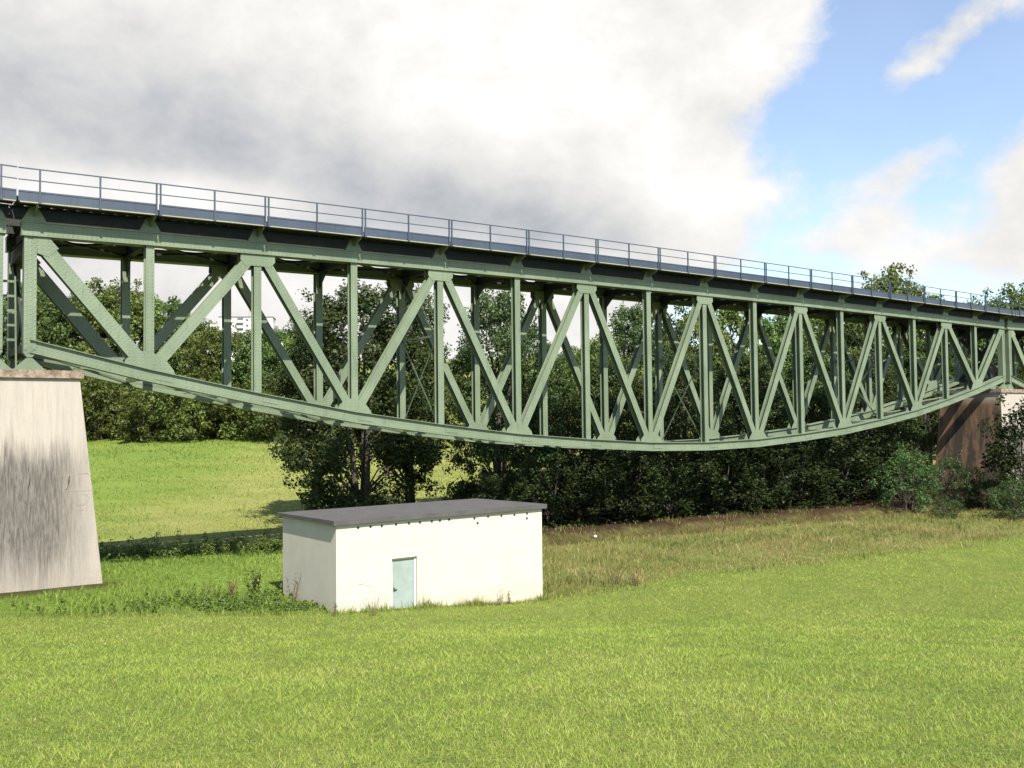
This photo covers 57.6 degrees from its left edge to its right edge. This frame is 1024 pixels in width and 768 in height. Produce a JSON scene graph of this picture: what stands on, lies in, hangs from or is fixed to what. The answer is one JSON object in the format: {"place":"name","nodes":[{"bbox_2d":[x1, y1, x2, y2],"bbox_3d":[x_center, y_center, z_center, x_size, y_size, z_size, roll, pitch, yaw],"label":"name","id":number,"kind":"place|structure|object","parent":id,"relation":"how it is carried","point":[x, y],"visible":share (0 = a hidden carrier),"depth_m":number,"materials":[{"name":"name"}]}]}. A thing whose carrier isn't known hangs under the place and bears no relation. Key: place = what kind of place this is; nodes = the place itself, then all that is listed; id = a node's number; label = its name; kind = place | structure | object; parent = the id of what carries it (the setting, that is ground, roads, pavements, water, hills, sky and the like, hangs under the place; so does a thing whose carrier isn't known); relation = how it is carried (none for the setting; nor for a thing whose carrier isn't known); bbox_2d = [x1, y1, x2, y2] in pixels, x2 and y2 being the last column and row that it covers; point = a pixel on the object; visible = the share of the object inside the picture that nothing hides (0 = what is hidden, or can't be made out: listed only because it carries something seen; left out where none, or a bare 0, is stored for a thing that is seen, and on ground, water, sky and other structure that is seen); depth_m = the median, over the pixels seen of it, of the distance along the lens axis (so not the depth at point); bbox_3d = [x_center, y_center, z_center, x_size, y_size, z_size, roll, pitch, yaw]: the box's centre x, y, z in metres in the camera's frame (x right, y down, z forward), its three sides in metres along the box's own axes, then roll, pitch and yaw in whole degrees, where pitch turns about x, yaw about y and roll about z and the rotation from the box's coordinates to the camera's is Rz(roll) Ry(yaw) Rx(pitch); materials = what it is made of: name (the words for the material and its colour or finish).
{"place":"outdoors","nodes":[
{"label":"outdoors","id":0,"kind":"place"},
{"bbox_2d":[0,358,1023,767],"bbox_3d":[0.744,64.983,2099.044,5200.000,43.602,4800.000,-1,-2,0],"label":"ground","id":1,"kind":"structure","parent":0,"point":[702,522],"depth_m":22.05,"materials":[{"name":"green plant"}]},
{"bbox_2d":[2,282,92,364],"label":"woodland tree","id":2,"kind":"object","parent":1,"relation":"on","point":[40,291],"visible":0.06,"depth_m":147.28,"materials":[{"name":"green plant"}]},
{"bbox_2d":[0,369,101,592],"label":"bridge pier","id":3,"kind":"structure","parent":1,"relation":"on","point":[48,533],"depth_m":33.77,"materials":[{"name":"concrete"}]},
{"bbox_2d":[0,164,16,368],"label":"bridge span","id":4,"kind":"object","parent":3,"relation":"on","point":[8,196],"visible":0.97,"depth_m":33.75,"materials":[{"name":"green paint"}]},
{"bbox_2d":[0,276,16,366],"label":"ladder","id":5,"kind":"object","parent":3,"relation":"on","point":[11,310],"visible":0.73,"depth_m":34.94,"materials":[{"name":"green metal"}]},
{"bbox_2d":[5,167,1014,450],"bbox_3d":[10.174,-1.761,57.073,73.080,11.581,5.730,1,-3,-36],"label":"bridge span","id":6,"kind":"object","parent":3,"relation":"on","point":[231,249],"visible":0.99,"depth_m":47.40,"materials":[{"name":"green paint"}]},
{"bbox_2d":[2,292,104,380],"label":"woodland tree","id":7,"kind":"object","parent":1,"relation":"on","point":[48,331],"visible":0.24,"depth_m":143.46,"materials":[{"name":"green plant"}]},
{"bbox_2d":[36,280,136,425],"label":"woodland tree","id":8,"kind":"object","parent":1,"relation":"on","point":[103,333],"visible":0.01,"depth_m":148.81,"materials":[{"name":"green plant"}]},
{"bbox_2d":[80,376,125,439],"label":"hedge shrub","id":9,"kind":"object","parent":1,"relation":"on","point":[103,399],"visible":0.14,"depth_m":134.80,"materials":[{"name":"green plant"}]},
{"bbox_2d":[43,277,179,424],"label":"woodland tree","id":10,"kind":"object","parent":1,"relation":"on","point":[109,296],"visible":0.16,"depth_m":145.41,"materials":[{"name":"green plant"}]},
{"bbox_2d":[81,377,145,439],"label":"hedge shrub","id":11,"kind":"object","parent":1,"relation":"on","point":[88,403],"visible":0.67,"depth_m":132.36,"materials":[{"name":"green plant"}]},
{"bbox_2d":[85,384,146,434],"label":"hedge shrub","id":12,"kind":"object","parent":1,"relation":"on","point":[116,410],"visible":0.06,"depth_m":137.93,"materials":[{"name":"green plant"}]},
{"bbox_2d":[101,280,176,425],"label":"woodland tree","id":13,"kind":"object","parent":1,"relation":"on","point":[158,305],"visible":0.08,"depth_m":148.27,"materials":[{"name":"green plant"}]},
{"bbox_2d":[114,391,174,441],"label":"hedge shrub","id":14,"kind":"object","parent":1,"relation":"on","point":[132,408],"visible":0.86,"depth_m":129.03,"materials":[{"name":"green plant"}]},
{"bbox_2d":[123,372,198,433],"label":"hedge shrub","id":15,"kind":"object","parent":1,"relation":"on","point":[148,414],"visible":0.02,"depth_m":140.37,"materials":[{"name":"green plant"}]},
{"bbox_2d":[11,583,325,614],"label":"leafy weeds","id":16,"kind":"object","parent":1,"relation":"on","point":[206,602],"visible":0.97,"depth_m":29.46,"materials":[{"name":"green plant"}]},
{"bbox_2d":[138,295,208,377],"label":"woodland tree","id":17,"kind":"object","parent":1,"relation":"on","point":[169,309],"visible":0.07,"depth_m":153.70,"materials":[{"name":"green plant"}]},
{"bbox_2d":[138,371,229,441],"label":"hedge shrub","id":18,"kind":"object","parent":1,"relation":"on","point":[183,431],"visible":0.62,"depth_m":128.95,"materials":[{"name":"green plant"}]},
{"bbox_2d":[98,531,282,559],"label":"ditch weeds","id":19,"kind":"object","parent":1,"relation":"on","point":[144,551],"visible":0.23,"depth_m":48.20,"materials":[{"name":"green plant"}]},
{"bbox_2d":[165,314,219,424],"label":"woodland tree","id":20,"kind":"object","parent":1,"relation":"on","point":[172,359],"visible":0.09,"depth_m":148.20,"materials":[{"name":"green plant"}]},
{"bbox_2d":[173,319,241,430],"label":"woodland tree","id":21,"kind":"object","parent":1,"relation":"on","point":[195,355],"visible":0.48,"depth_m":139.81,"materials":[{"name":"green plant"}]},
{"bbox_2d":[201,581,214,597],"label":"thistle","id":22,"kind":"object","parent":1,"relation":"on","point":[208,589],"visible":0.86,"depth_m":31.71,"materials":[{"name":"green plant"}]},
{"bbox_2d":[166,364,250,436],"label":"hedge shrub","id":23,"kind":"object","parent":1,"relation":"on","point":[176,407],"visible":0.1,"depth_m":136.57,"materials":[{"name":"green plant"}]},
{"bbox_2d":[0,547,438,618],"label":"lush grass","id":24,"kind":"structure","parent":1,"relation":"on","point":[147,560],"depth_m":33.08,"materials":[{"name":"green plant"}]},
{"bbox_2d":[195,379,269,437],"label":"hedge shrub","id":25,"kind":"object","parent":1,"relation":"on","point":[209,414],"visible":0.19,"depth_m":132.52,"materials":[{"name":"green plant"}]},
{"bbox_2d":[227,579,239,594],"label":"withered weed","id":26,"kind":"object","parent":1,"relation":"on","point":[230,588],"visible":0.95,"depth_m":31.98,"materials":[{"name":"brown plant"}]},
{"bbox_2d":[199,320,273,422],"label":"woodland tree","id":27,"kind":"object","parent":1,"relation":"on","point":[236,336],"visible":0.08,"depth_m":144.57,"materials":[{"name":"green plant"}]},
{"bbox_2d":[210,316,275,361],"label":"apartment block","id":28,"kind":"structure","parent":1,"relation":"on","point":[244,323],"depth_m":501.28,"materials":[{"name":"white concrete"}]},
{"bbox_2d":[214,379,281,439],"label":"hedge shrub","id":29,"kind":"object","parent":1,"relation":"on","point":[244,434],"visible":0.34,"depth_m":131.09,"materials":[{"name":"green plant"}]},
{"bbox_2d":[243,569,260,592],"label":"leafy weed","id":30,"kind":"object","parent":1,"relation":"on","point":[255,582],"visible":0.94,"depth_m":32.08,"materials":[{"name":"green plant"}]},
{"bbox_2d":[221,328,284,434],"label":"woodland tree","id":31,"kind":"object","parent":1,"relation":"on","point":[269,357],"visible":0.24,"depth_m":140.05,"materials":[{"name":"green plant"}]},
{"bbox_2d":[248,318,305,383],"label":"woodland tree","id":32,"kind":"object","parent":1,"relation":"on","point":[280,335],"visible":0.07,"depth_m":148.75,"materials":[{"name":"green plant"}]},
{"bbox_2d":[237,376,325,441],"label":"hedge shrub","id":33,"kind":"object","parent":1,"relation":"on","point":[263,414],"visible":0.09,"depth_m":128.14,"materials":[{"name":"green plant"}]},
{"bbox_2d":[274,324,309,375],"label":"woodland tree","id":34,"kind":"object","parent":1,"relation":"on","point":[288,339],"visible":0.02,"depth_m":143.93,"materials":[{"name":"green plant"}]},
{"bbox_2d":[287,573,301,601],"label":"dock stalks","id":35,"kind":"object","parent":1,"relation":"on","point":[297,588],"visible":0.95,"depth_m":30.27,"materials":[{"name":"brown plant"}]},
{"bbox_2d":[87,435,531,539],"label":"hill meadow grass","id":36,"kind":"structure","parent":1,"relation":"on","point":[213,467],"depth_m":88.52,"materials":[{"name":"green plant"}]},
{"bbox_2d":[268,305,366,487],"bbox_3d":[-12.838,2.077,63.302,7.282,14.785,8.595,-1,-2,1],"label":"alder tree","id":37,"kind":"object","parent":1,"relation":"on","point":[281,393],"visible":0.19,"depth_m":62.03,"materials":[{"name":"green plant"}]},
{"bbox_2d":[247,279,448,510],"bbox_3d":[-9.471,1.058,60.243,12.808,16.596,10.936,1,-3,-39],"label":"alder tree","id":38,"kind":"object","parent":1,"relation":"on","point":[334,312],"visible":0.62,"depth_m":58.82,"materials":[{"name":"green plant"}]},
{"bbox_2d":[367,598,378,615],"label":"dry stems","id":39,"kind":"object","parent":1,"relation":"on","point":[372,608],"visible":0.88,"depth_m":28.19,"materials":[{"name":"beige plant"}]},
{"bbox_2d":[277,498,546,612],"bbox_3d":[-3.378,6.326,32.349,8.210,4.080,4.500,1,-3,-36],"label":"utility hut","id":40,"kind":"object","parent":1,"relation":"on","point":[450,552],"visible":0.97,"depth_m":30.48,"materials":[{"name":"concrete"}]},
{"bbox_2d":[392,558,413,608],"bbox_3d":[-3.477,6.489,29.753,0.790,1.760,0.089,1,-3,-36],"label":"door","id":41,"kind":"structure","parent":40,"relation":"in","point":[402,569],"depth_m":29.76,"materials":[{"name":"green paint"}]},
{"bbox_2d":[361,281,470,502],"bbox_3d":[-7.136,0.907,64.075,6.806,16.980,8.520,-2,-3,40],"label":"alder tree","id":42,"kind":"object","parent":1,"relation":"on","point":[388,382],"visible":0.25,"depth_m":63.19,"materials":[{"name":"green plant"}]},
{"bbox_2d":[379,382,454,439],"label":"hedge shrub","id":43,"kind":"object","parent":1,"relation":"on","point":[447,413],"visible":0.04,"depth_m":131.79,"materials":[{"name":"green plant"}]},
{"bbox_2d":[388,347,456,408],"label":"woodland tree","id":44,"kind":"object","parent":1,"relation":"on","point":[420,349],"visible":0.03,"depth_m":164.35,"materials":[{"name":"green plant"}]},
{"bbox_2d":[326,587,557,615],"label":"wall foot grass","id":45,"kind":"structure","parent":1,"relation":"on","point":[427,604],"depth_m":29.91,"materials":[{"name":"green plant"}]},
{"bbox_2d":[425,365,471,425],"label":"hedge shrub","id":46,"kind":"object","parent":1,"relation":"on","point":[446,393],"visible":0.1,"depth_m":139.86,"materials":[{"name":"green plant"}]},
{"bbox_2d":[440,481,491,500],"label":"shade bush","id":47,"kind":"object","parent":1,"relation":"on","point":[472,487],"visible":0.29,"depth_m":61.24,"materials":[{"name":"green plant"}]},
{"bbox_2d":[450,346,487,418],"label":"woodland tree","id":48,"kind":"object","parent":1,"relation":"on","point":[462,376],"visible":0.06,"depth_m":164.32,"materials":[{"name":"green plant"}]},
{"bbox_2d":[429,289,567,501],"bbox_3d":[-0.758,1.018,61.835,8.714,16.098,10.205,1,-3,-39],"label":"alder tree","id":49,"kind":"object","parent":1,"relation":"on","point":[495,312],"visible":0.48,"depth_m":61.10,"materials":[{"name":"green plant"}]},
{"bbox_2d":[473,461,563,517],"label":"shade bush","id":50,"kind":"object","parent":1,"relation":"on","point":[502,486],"visible":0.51,"depth_m":54.19,"materials":[{"name":"green plant"}]},
{"bbox_2d":[482,314,578,483],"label":"alder tree","id":51,"kind":"object","parent":1,"relation":"on","point":[534,326],"visible":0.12,"depth_m":67.07,"materials":[{"name":"green plant"}]},
{"bbox_2d":[498,460,610,528],"bbox_3d":[2.582,6.650,55.455,7.008,4.128,5.809,0,-2,-20],"label":"shade bush","id":52,"kind":"object","parent":1,"relation":"on","point":[545,480],"visible":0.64,"depth_m":54.37,"materials":[{"name":"green plant"}]},
{"bbox_2d":[500,370,609,506],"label":"alder tree","id":53,"kind":"object","parent":1,"relation":"on","point":[576,409],"visible":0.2,"depth_m":65.11,"materials":[{"name":"green plant"}]},
{"bbox_2d":[548,348,609,471],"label":"alder tree","id":54,"kind":"object","parent":1,"relation":"on","point":[560,361],"visible":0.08,"depth_m":83.47,"materials":[{"name":"green plant"}]},
{"bbox_2d":[579,568,596,582],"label":"rush tuft","id":55,"kind":"object","parent":1,"relation":"on","point":[587,576],"visible":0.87,"depth_m":36.40,"materials":[{"name":"green plant"}]},
{"bbox_2d":[559,324,642,460],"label":"broadleaf tree","id":56,"kind":"object","parent":1,"relation":"on","point":[594,349],"visible":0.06,"depth_m":81.31,"materials":[{"name":"green plant"}]},
{"bbox_2d":[537,449,673,526],"bbox_3d":[5.270,6.302,56.105,8.921,4.837,6.832,-1,-2,10],"label":"shade bush","id":57,"kind":"object","parent":1,"relation":"on","point":[594,475],"visible":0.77,"depth_m":55.11,"materials":[{"name":"green plant"}]},
{"bbox_2d":[582,463,642,505],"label":"shade bush","id":58,"kind":"object","parent":1,"relation":"on","point":[617,480],"visible":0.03,"depth_m":64.04,"materials":[{"name":"green plant"}]},
{"bbox_2d":[601,562,626,584],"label":"rush tuft","id":59,"kind":"object","parent":1,"relation":"on","point":[614,573],"visible":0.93,"depth_m":35.73,"materials":[{"name":"green plant"}]},
{"bbox_2d":[565,352,675,480],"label":"alder tree","id":60,"kind":"object","parent":1,"relation":"on","point":[622,431],"visible":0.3,"depth_m":67.19,"materials":[{"name":"green plant"}]},
{"bbox_2d":[590,301,671,471],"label":"alder tree","id":61,"kind":"object","parent":1,"relation":"on","point":[635,322],"visible":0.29,"depth_m":83.03,"materials":[{"name":"green plant"}]},
{"bbox_2d":[589,449,678,522],"bbox_3d":[7.468,6.179,57.897,5.910,5.209,8.192,-1,-2,9],"label":"shade bush","id":62,"kind":"object","parent":1,"relation":"on","point":[649,472],"visible":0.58,"depth_m":57.69,"materials":[{"name":"green plant"}]},
{"bbox_2d":[628,569,644,585],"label":"dock clump","id":63,"kind":"object","parent":1,"relation":"on","point":[633,577],"visible":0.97,"depth_m":35.43,"materials":[{"name":"brown plant"}]},
{"bbox_2d":[627,323,698,470],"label":"broadleaf tree","id":64,"kind":"object","parent":1,"relation":"on","point":[665,345],"visible":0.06,"depth_m":89.19,"materials":[{"name":"green plant"}]},
{"bbox_2d":[620,455,730,517],"bbox_3d":[9.928,6.713,60.203,7.833,4.260,6.493,-1,-2,2],"label":"shade bush","id":65,"kind":"object","parent":1,"relation":"on","point":[692,480],"visible":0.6,"depth_m":59.15,"materials":[{"name":"green plant"}]},
{"bbox_2d":[622,349,745,496],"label":"alder tree","id":66,"kind":"object","parent":1,"relation":"on","point":[675,400],"visible":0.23,"depth_m":71.31,"materials":[{"name":"green plant"}]},
{"bbox_2d":[662,306,748,473],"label":"broadleaf tree","id":67,"kind":"object","parent":1,"relation":"on","point":[680,323],"visible":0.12,"depth_m":86.80,"materials":[{"name":"green plant"}]},
{"bbox_2d":[663,449,792,514],"bbox_3d":[13.963,6.491,61.817,7.306,4.775,9.540,2,-4,-52],"label":"shade bush","id":68,"kind":"object","parent":1,"relation":"on","point":[725,457],"visible":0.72,"depth_m":60.82,"materials":[{"name":"green plant"}]},
{"bbox_2d":[688,309,776,467],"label":"broadleaf tree","id":69,"kind":"object","parent":1,"relation":"on","point":[734,319],"visible":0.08,"depth_m":90.92,"materials":[{"name":"green plant"}]},
{"bbox_2d":[689,347,790,475],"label":"alder tree","id":70,"kind":"object","parent":1,"relation":"on","point":[744,362],"visible":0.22,"depth_m":75.36,"materials":[{"name":"green plant"}]},
{"bbox_2d":[697,446,810,510],"bbox_3d":[17.037,6.225,64.024,6.028,5.312,8.354,0,-2,-26],"label":"shade bush","id":71,"kind":"object","parent":1,"relation":"on","point":[746,453],"visible":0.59,"depth_m":63.54,"materials":[{"name":"green plant"}]},
{"bbox_2d":[721,314,810,449],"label":"broadleaf tree","id":72,"kind":"object","parent":1,"relation":"on","point":[771,330],"visible":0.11,"depth_m":94.74,"materials":[{"name":"green plant"}]},
{"bbox_2d":[725,447,821,491],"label":"shade bush","id":73,"kind":"object","parent":1,"relation":"on","point":[783,464],"visible":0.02,"depth_m":75.48,"materials":[{"name":"green plant"}]},
{"bbox_2d":[744,444,851,508],"bbox_3d":[20.161,6.601,65.929,7.811,4.758,9.422,-1,-2,7],"label":"shade bush","id":74,"kind":"object","parent":1,"relation":"on","point":[819,468],"visible":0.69,"depth_m":64.83,"materials":[{"name":"green plant"}]},
{"bbox_2d":[758,315,864,453],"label":"broadleaf tree","id":75,"kind":"object","parent":1,"relation":"on","point":[813,321],"visible":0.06,"depth_m":98.45,"materials":[{"name":"green plant"}]},
{"bbox_2d":[761,345,875,485],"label":"alder tree","id":76,"kind":"object","parent":1,"relation":"on","point":[819,399],"visible":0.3,"depth_m":80.65,"materials":[{"name":"green plant"}]},
{"bbox_2d":[788,436,889,487],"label":"shade bush","id":77,"kind":"object","parent":1,"relation":"on","point":[856,455],"visible":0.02,"depth_m":81.31,"materials":[{"name":"green plant"}]},
{"bbox_2d":[788,320,896,457],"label":"broadleaf tree","id":78,"kind":"object","parent":1,"relation":"on","point":[854,331],"visible":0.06,"depth_m":102.41,"materials":[{"name":"green plant"}]},
{"bbox_2d":[771,435,914,506],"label":"shade bush","id":79,"kind":"object","parent":1,"relation":"on","point":[835,448],"visible":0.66,"depth_m":66.66,"materials":[{"name":"green plant"}]},
{"bbox_2d":[828,289,904,445],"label":"broadleaf tree","id":80,"kind":"object","parent":1,"relation":"on","point":[884,346],"visible":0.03,"depth_m":105.83,"materials":[{"name":"green plant"}]},
{"bbox_2d":[809,424,946,498],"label":"shade bush","id":81,"kind":"object","parent":1,"relation":"on","point":[890,445],"visible":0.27,"depth_m":70.59,"materials":[{"name":"green plant"}]},
{"bbox_2d":[840,344,925,475],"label":"alder tree","id":82,"kind":"object","parent":1,"relation":"on","point":[890,382],"visible":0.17,"depth_m":88.06,"materials":[{"name":"green plant"}]},
{"bbox_2d":[857,262,948,451],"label":"broadleaf tree","id":83,"kind":"object","parent":1,"relation":"on","point":[890,276],"visible":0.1,"depth_m":110.97,"materials":[{"name":"green plant"}]},
{"bbox_2d":[867,442,942,511],"bbox_3d":[26.841,6.418,63.541,4.666,4.858,5.558,-1,-2,1],"label":"sallow bush","id":84,"kind":"object","parent":1,"relation":"on","point":[896,463],"visible":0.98,"depth_m":63.37,"materials":[{"name":"green plant"}]},
{"bbox_2d":[883,339,968,470],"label":"alder tree","id":85,"kind":"object","parent":1,"relation":"on","point":[928,428],"visible":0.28,"depth_m":97.38,"materials":[{"name":"green plant"}]},
{"bbox_2d":[904,293,953,453],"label":"broadleaf tree","id":86,"kind":"object","parent":1,"relation":"on","point":[952,376],"visible":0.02,"depth_m":115.45,"materials":[{"name":"green plant"}]},
{"bbox_2d":[927,497,967,518],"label":"sallow bush","id":87,"kind":"object","parent":1,"relation":"on","point":[952,505],"visible":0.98,"depth_m":57.59,"materials":[{"name":"green plant"}]},
{"bbox_2d":[919,449,986,506],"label":"sallow bush","id":88,"kind":"object","parent":1,"relation":"on","point":[953,483],"visible":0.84,"depth_m":65.42,"materials":[{"name":"green plant"}]},
{"bbox_2d":[950,519,968,533],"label":"weed clump","id":89,"kind":"object","parent":1,"relation":"on","point":[959,527],"visible":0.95,"depth_m":49.91,"materials":[{"name":"green plant"}]},
{"bbox_2d":[920,287,1021,450],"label":"broadleaf tree","id":90,"kind":"object","parent":1,"relation":"on","point":[980,343],"visible":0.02,"depth_m":117.42,"materials":[{"name":"green plant"}]},
{"bbox_2d":[939,479,1016,511],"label":"shade bush","id":91,"kind":"object","parent":1,"relation":"on","point":[978,494],"visible":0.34,"depth_m":65.94,"materials":[{"name":"green plant"}]},
{"bbox_2d":[932,352,1023,414],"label":"alder tree","id":92,"kind":"object","parent":1,"relation":"on","point":[995,362],"visible":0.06,"depth_m":102.81,"materials":[{"name":"green plant"}]},
{"bbox_2d":[934,389,1023,491],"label":"bridge pier","id":93,"kind":"structure","parent":1,"relation":"on","point":[958,428],"depth_m":76.75,"materials":[{"name":"concrete"}]},
{"bbox_2d":[961,300,1023,389],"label":"bridge span","id":94,"kind":"object","parent":93,"relation":"on","point":[1014,329],"visible":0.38,"depth_m":78.22,"materials":[{"name":"green paint"}]},
{"bbox_2d":[968,295,1023,380],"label":"broadleaf tree","id":95,"kind":"object","parent":1,"relation":"on","point":[1021,340],"visible":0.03,"depth_m":122.61,"materials":[{"name":"green plant"}]},
{"bbox_2d":[977,393,1023,509],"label":"shade bush","id":96,"kind":"object","parent":1,"relation":"on","point":[1006,462],"visible":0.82,"depth_m":62.71,"materials":[{"name":"green plant"}]},
{"bbox_2d":[980,474,1023,520],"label":"sallow bush","id":97,"kind":"object","parent":1,"relation":"on","point":[1014,513],"visible":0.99,"depth_m":56.56,"materials":[{"name":"green plant"}]},
{"bbox_2d":[981,282,1023,362],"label":"broadleaf tree","id":98,"kind":"object","parent":1,"relation":"on","point":[1011,294],"visible":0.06,"depth_m":123.97,"materials":[{"name":"green plant"}]},
{"bbox_2d":[0,0,1023,359],"label":"sky","id":99,"kind":"structure","parent":0,"point":[850,137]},
{"bbox_2d":[446,501,1023,605],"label":"rough grass","id":100,"kind":"structure","parent":0,"point":[929,531],"depth_m":46.73,"materials":[{"name":"green plant"}]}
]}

